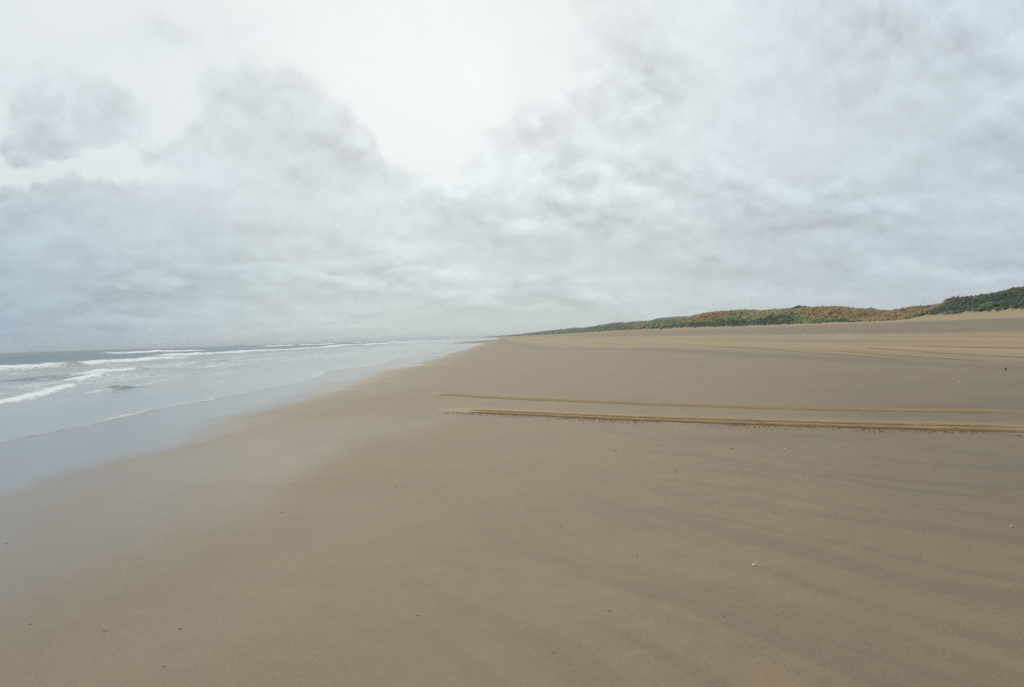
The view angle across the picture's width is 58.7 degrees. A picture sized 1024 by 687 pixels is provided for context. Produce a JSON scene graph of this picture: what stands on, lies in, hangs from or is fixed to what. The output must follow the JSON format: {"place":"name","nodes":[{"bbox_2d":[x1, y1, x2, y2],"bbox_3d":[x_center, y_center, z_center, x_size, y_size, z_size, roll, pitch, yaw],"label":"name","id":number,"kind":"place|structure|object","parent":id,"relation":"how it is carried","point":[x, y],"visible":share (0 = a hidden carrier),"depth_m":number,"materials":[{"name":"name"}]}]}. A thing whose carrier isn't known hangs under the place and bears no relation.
{"place":"outdoors","nodes":[
{"label":"outdoors","id":0,"kind":"place"},
{"bbox_2d":[0,338,494,441],"bbox_3d":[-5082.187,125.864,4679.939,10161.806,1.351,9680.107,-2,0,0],"label":"sea","id":1,"kind":"structure","parent":0,"point":[218,376],"depth_m":65.85,"materials":[{"name":"liquid"}]},
{"bbox_2d":[0,369,113,404],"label":"breaking wave","id":2,"kind":"object","parent":1,"relation":"on","point":[68,383],"visible":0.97,"depth_m":50.71,"materials":[{"name":"liquid"}]},
{"bbox_2d":[0,356,198,372],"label":"breaking wave","id":3,"kind":"object","parent":1,"relation":"on","point":[16,368],"visible":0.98,"depth_m":126.77,"materials":[{"name":"liquid"}]},
{"bbox_2d":[0,350,212,360],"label":"breaking wave","id":4,"kind":"object","parent":1,"relation":"on","point":[36,357],"visible":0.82,"depth_m":309.52,"materials":[{"name":"liquid"}]},
{"bbox_2d":[6,361,210,380],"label":"breaking wave","id":5,"kind":"object","parent":1,"relation":"on","point":[69,375],"visible":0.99,"depth_m":81.81,"materials":[{"name":"liquid"}]},
{"bbox_2d":[79,385,147,392],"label":"breaking wave","id":6,"kind":"object","parent":1,"relation":"on","point":[116,387],"visible":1,"depth_m":49.33,"materials":[{"name":"liquid"}]},
{"bbox_2d":[20,346,342,364],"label":"breaking wave","id":7,"kind":"object","parent":1,"relation":"on","point":[189,354],"visible":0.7,"depth_m":212.73,"materials":[{"name":"liquid"}]},
{"bbox_2d":[260,340,416,346],"bbox_3d":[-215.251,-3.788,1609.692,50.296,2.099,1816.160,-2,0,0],"label":"breaking wave","id":8,"kind":"object","parent":1,"relation":"on","point":[326,343],"visible":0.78,"depth_m":936.62,"materials":[{"name":"liquid"}]},
{"bbox_2d":[322,339,459,346],"bbox_3d":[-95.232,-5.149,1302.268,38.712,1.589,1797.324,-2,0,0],"label":"breaking wave","id":9,"kind":"object","parent":1,"relation":"on","point":[384,343],"visible":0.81,"depth_m":561.92,"materials":[{"name":"liquid"}]},
{"bbox_2d":[0,316,1023,686],"bbox_3d":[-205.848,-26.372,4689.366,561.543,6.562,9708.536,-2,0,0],"label":"beach","id":10,"kind":"structure","parent":0,"point":[658,538],"depth_m":7.79,"materials":[{"name":"beige sand"}]},
{"bbox_2d":[122,339,1010,655],"bbox_3d":[25.762,-0.244,40.001,60.991,1.920,69.997,-2,0,0],"label":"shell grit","id":11,"kind":"object","parent":10,"relation":"on","point":[502,579],"visible":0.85,"depth_m":12.70,"materials":[{"name":"white"}]},
{"bbox_2d":[435,393,1023,412],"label":"tyre track","id":12,"kind":"structure","parent":10,"relation":"on","point":[802,408],"depth_m":16.08,"materials":[{"name":"brown sand"}]},
{"bbox_2d":[439,412,1023,439],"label":"sand clods","id":13,"kind":"object","parent":10,"relation":"on","point":[865,429],"visible":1,"depth_m":13.59,"materials":[{"name":"brown sand"}]},
{"bbox_2d":[465,412,1023,432],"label":"tyre track","id":14,"kind":"structure","parent":10,"relation":"on","point":[840,426],"depth_m":13.32,"materials":[{"name":"brown sand"}]},
{"bbox_2d":[470,410,1023,427],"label":"tyre track","id":15,"kind":"structure","parent":10,"relation":"on","point":[906,424],"depth_m":13.77,"materials":[{"name":"brown sand"}]},
{"bbox_2d":[723,347,896,359],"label":"tyre track","id":16,"kind":"structure","parent":10,"relation":"on","point":[821,353],"depth_m":36.69,"materials":[{"name":"brown sand"}]},
{"bbox_2d":[813,330,857,339],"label":"shell patch","id":17,"kind":"object","parent":10,"relation":"on","point":[841,335],"visible":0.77,"depth_m":68.69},
{"bbox_2d":[841,351,983,361],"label":"tyre track","id":18,"kind":"structure","parent":10,"relation":"on","point":[915,356],"depth_m":29.60,"materials":[{"name":"brown sand"}]},
{"bbox_2d":[872,348,1023,357],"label":"tyre track","id":19,"kind":"structure","parent":10,"relation":"on","point":[951,353],"depth_m":30.41,"materials":[{"name":"brown sand"}]},
{"bbox_2d":[927,346,1023,348],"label":"tyre track","id":20,"kind":"structure","parent":10,"relation":"on","point":[981,347],"depth_m":33.44,"materials":[{"name":"brown sand"}]},
{"bbox_2d":[0,0,1023,352],"label":"sky","id":21,"kind":"structure","parent":0,"point":[174,173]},
{"bbox_2d":[489,295,1023,336],"bbox_3d":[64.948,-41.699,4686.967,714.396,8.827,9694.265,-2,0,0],"label":"dunes","id":22,"kind":"structure","parent":0,"point":[1012,312],"depth_m":183.91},
{"bbox_2d":[522,288,1020,334],"bbox_3d":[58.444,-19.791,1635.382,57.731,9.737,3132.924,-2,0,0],"label":"dry bracken","id":23,"kind":"object","parent":22,"relation":"on","point":[825,312],"visible":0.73,"depth_m":224.68,"materials":[{"name":"plant"}]},
{"bbox_2d":[520,288,1023,335],"bbox_3d":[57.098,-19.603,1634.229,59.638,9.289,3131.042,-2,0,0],"label":"dune scrub","id":24,"kind":"object","parent":22,"relation":"on","point":[1012,299],"visible":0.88,"depth_m":255.67,"materials":[{"name":"green plant"}]}
]}

